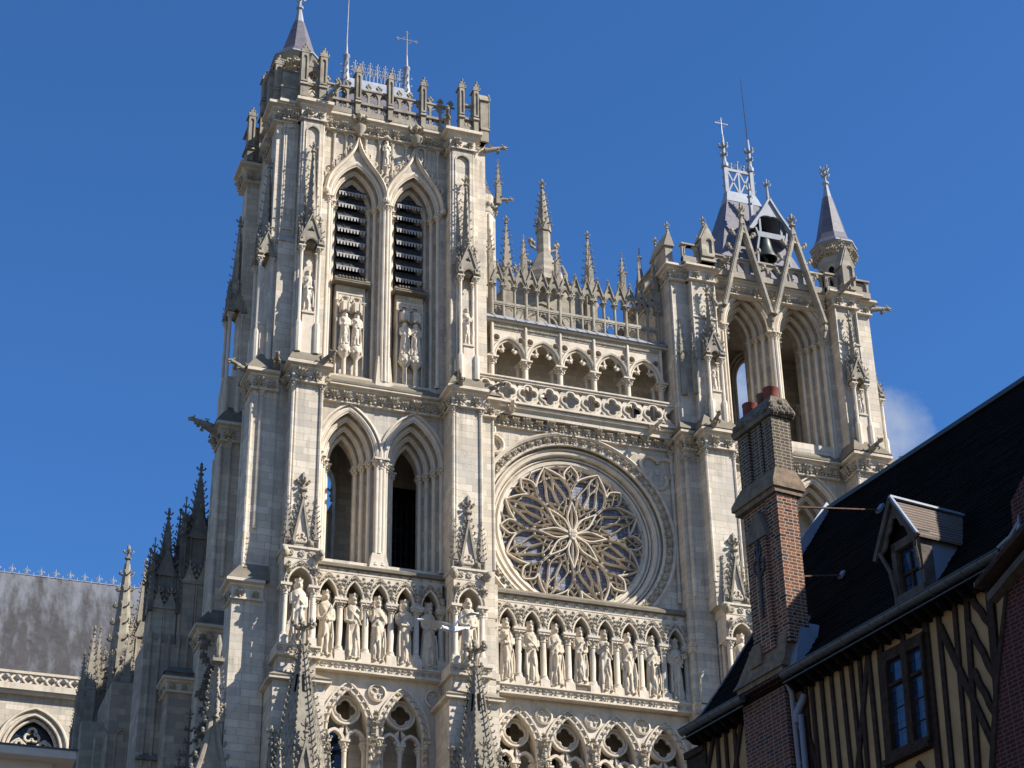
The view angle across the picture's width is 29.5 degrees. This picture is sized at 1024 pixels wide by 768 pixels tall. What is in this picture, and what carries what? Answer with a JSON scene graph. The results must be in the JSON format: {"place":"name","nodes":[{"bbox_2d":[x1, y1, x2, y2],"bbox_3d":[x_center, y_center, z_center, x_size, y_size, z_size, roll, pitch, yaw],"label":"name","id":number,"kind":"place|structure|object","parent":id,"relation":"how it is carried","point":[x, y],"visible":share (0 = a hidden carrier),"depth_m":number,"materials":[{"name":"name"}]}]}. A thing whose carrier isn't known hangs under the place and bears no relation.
{"place":"outdoors","nodes":[
{"label":"outdoors","id":0,"kind":"place"},
{"bbox_2d":[0,742,77,767],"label":"flat roofed building","id":1,"kind":"structure","parent":0,"point":[14,755],"depth_m":89.35,"materials":[{"name":"metal"}]},
{"bbox_2d":[417,612,478,632],"bbox_3d":[-1.450,5.353,43.561,1.290,0.445,0.639,9,-31,-17],"label":"gull","id":2,"kind":"object","parent":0,"point":[445,626],"visible":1,"depth_m":43.57,"materials":[{"name":"white"}]},
{"bbox_2d":[0,0,901,767],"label":"cathedral","id":3,"kind":"structure","parent":0,"point":[544,450],"depth_m":93.97,"materials":[{"name":"stone"}]},
{"bbox_2d":[288,577,307,643],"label":"stone statue","id":4,"kind":"object","parent":3,"relation":"on","point":[298,598],"visible":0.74,"depth_m":83.53,"materials":[{"name":"stone"}]},
{"bbox_2d":[301,270,314,310],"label":"stone statue","id":5,"kind":"object","parent":3,"relation":"on","point":[308,285],"visible":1,"depth_m":91.60,"materials":[{"name":"stone"}]},
{"bbox_2d":[316,589,335,657],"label":"stone statue","id":6,"kind":"object","parent":3,"relation":"on","point":[325,613],"visible":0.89,"depth_m":84.92,"materials":[{"name":"stone"}]},
{"bbox_2d":[338,312,350,345],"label":"stone statue","id":7,"kind":"object","parent":3,"relation":"on","point":[344,321],"visible":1,"depth_m":93.14,"materials":[{"name":"stone"}]},
{"bbox_2d":[344,592,362,661],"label":"stone statue","id":8,"kind":"object","parent":3,"relation":"on","point":[353,615],"visible":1,"depth_m":85.29,"materials":[{"name":"stone"}]},
{"bbox_2d":[350,314,362,347],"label":"stone statue","id":9,"kind":"object","parent":3,"relation":"on","point":[357,324],"visible":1,"depth_m":93.30,"materials":[{"name":"stone"}]},
{"bbox_2d":[368,595,386,663],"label":"stone statue","id":10,"kind":"object","parent":3,"relation":"on","point":[377,613],"visible":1,"depth_m":85.61,"materials":[{"name":"stone"}]},
{"bbox_2d":[382,140,391,166],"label":"stone statue","id":11,"kind":"object","parent":3,"relation":"on","point":[386,149],"visible":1,"depth_m":98.46,"materials":[{"name":"stone"}]},
{"bbox_2d":[395,598,413,667],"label":"stone statue","id":12,"kind":"object","parent":3,"relation":"on","point":[404,619],"visible":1,"depth_m":85.98,"materials":[{"name":"stone"}]},
{"bbox_2d":[399,322,410,355],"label":"stone statue","id":13,"kind":"object","parent":3,"relation":"on","point":[404,332],"visible":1,"depth_m":94.02,"materials":[{"name":"stone"}]},
{"bbox_2d":[410,324,421,357],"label":"stone statue","id":14,"kind":"object","parent":3,"relation":"on","point":[416,333],"visible":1,"depth_m":94.17,"materials":[{"name":"stone"}]},
{"bbox_2d":[420,602,437,669],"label":"stone statue","id":15,"kind":"object","parent":3,"relation":"on","point":[429,652],"visible":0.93,"depth_m":86.20,"materials":[{"name":"stone"}]},
{"bbox_2d":[462,308,472,343],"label":"stone statue","id":16,"kind":"object","parent":3,"relation":"on","point":[467,332],"visible":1,"depth_m":93.76,"materials":[{"name":"stone"}]},
{"bbox_2d":[459,597,477,663],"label":"stone statue","id":17,"kind":"object","parent":3,"relation":"on","point":[470,634],"visible":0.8,"depth_m":85.71,"materials":[{"name":"stone"}]},
{"bbox_2d":[498,618,515,682],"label":"stone statue","id":18,"kind":"object","parent":3,"relation":"on","point":[506,639],"visible":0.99,"depth_m":87.80,"materials":[{"name":"stone"}]},
{"bbox_2d":[521,620,539,685],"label":"stone statue","id":19,"kind":"object","parent":3,"relation":"on","point":[530,643],"visible":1,"depth_m":88.15,"materials":[{"name":"stone"}]},
{"bbox_2d":[547,623,565,688],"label":"stone statue","id":20,"kind":"object","parent":3,"relation":"on","point":[555,646],"visible":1,"depth_m":88.50,"materials":[{"name":"stone"}]},
{"bbox_2d":[576,682,592,690],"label":"pedestal","id":21,"kind":"object","parent":3,"relation":"on","point":[582,688],"visible":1,"depth_m":88.42,"materials":[{"name":"beige stone"}]},
{"bbox_2d":[572,626,590,686],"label":"stone statue","id":22,"kind":"object","parent":21,"relation":"on","point":[580,644],"visible":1,"depth_m":88.96,"materials":[{"name":"stone"}]},
{"bbox_2d":[596,629,614,693],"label":"stone statue","id":23,"kind":"object","parent":3,"relation":"on","point":[604,649],"visible":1,"depth_m":89.25,"materials":[{"name":"stone"}]},
{"bbox_2d":[617,764,641,767],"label":"stone statue","id":24,"kind":"object","parent":3,"relation":"on","point":[629,766],"visible":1,"depth_m":86.82,"materials":[{"name":"stone"}]},
{"bbox_2d":[619,632,639,696],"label":"stone statue","id":25,"kind":"object","parent":3,"relation":"on","point":[628,653],"visible":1,"depth_m":89.60,"materials":[{"name":"stone"}]},
{"bbox_2d":[643,635,663,699],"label":"stone statue","id":26,"kind":"object","parent":3,"relation":"on","point":[651,655],"visible":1,"depth_m":89.94,"materials":[{"name":"stone"}]},
{"bbox_2d":[666,638,686,701],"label":"stone statue","id":27,"kind":"object","parent":3,"relation":"on","point":[675,658],"visible":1,"depth_m":90.32,"materials":[{"name":"stone"}]},
{"bbox_2d":[711,366,718,389],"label":"stone statue","id":28,"kind":"object","parent":3,"relation":"on","point":[714,379],"visible":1,"depth_m":97.61,"materials":[{"name":"stone"}]},
{"bbox_2d":[733,633,744,660],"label":"stone statue","id":29,"kind":"object","parent":3,"relation":"on","point":[739,646],"visible":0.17,"depth_m":90.19,"materials":[{"name":"stone"}]},
{"bbox_2d":[759,238,777,263],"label":"bell","id":30,"kind":"object","parent":3,"relation":"hanging from","point":[765,247],"visible":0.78,"depth_m":105.88,"materials":[{"name":"grey metal"}]},
{"bbox_2d":[856,390,864,412],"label":"stone statue","id":31,"kind":"object","parent":3,"relation":"on","point":[860,403],"visible":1,"depth_m":100.09,"materials":[{"name":"stone"}]},
{"bbox_2d":[0,0,1023,587],"label":"sky","id":32,"kind":"structure","parent":0,"point":[123,123],"materials":[{"name":"blue"}]},
{"label":"ground","id":33,"kind":"structure","parent":0,"visible":0},
{"bbox_2d":[677,376,1023,767],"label":"timbered house","id":34,"kind":"structure","parent":33,"relation":"on","point":[872,640],"depth_m":36.59,"materials":[{"name":"tile"}]},
{"bbox_2d":[877,632,933,767],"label":"window","id":35,"kind":"structure","parent":34,"relation":"in","point":[908,728],"depth_m":33.96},
{"bbox_2d":[973,476,1023,767],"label":"brick house","id":36,"kind":"structure","parent":33,"relation":"on","point":[1000,576],"depth_m":30.89,"materials":[{"name":"brown brick"}]}
]}

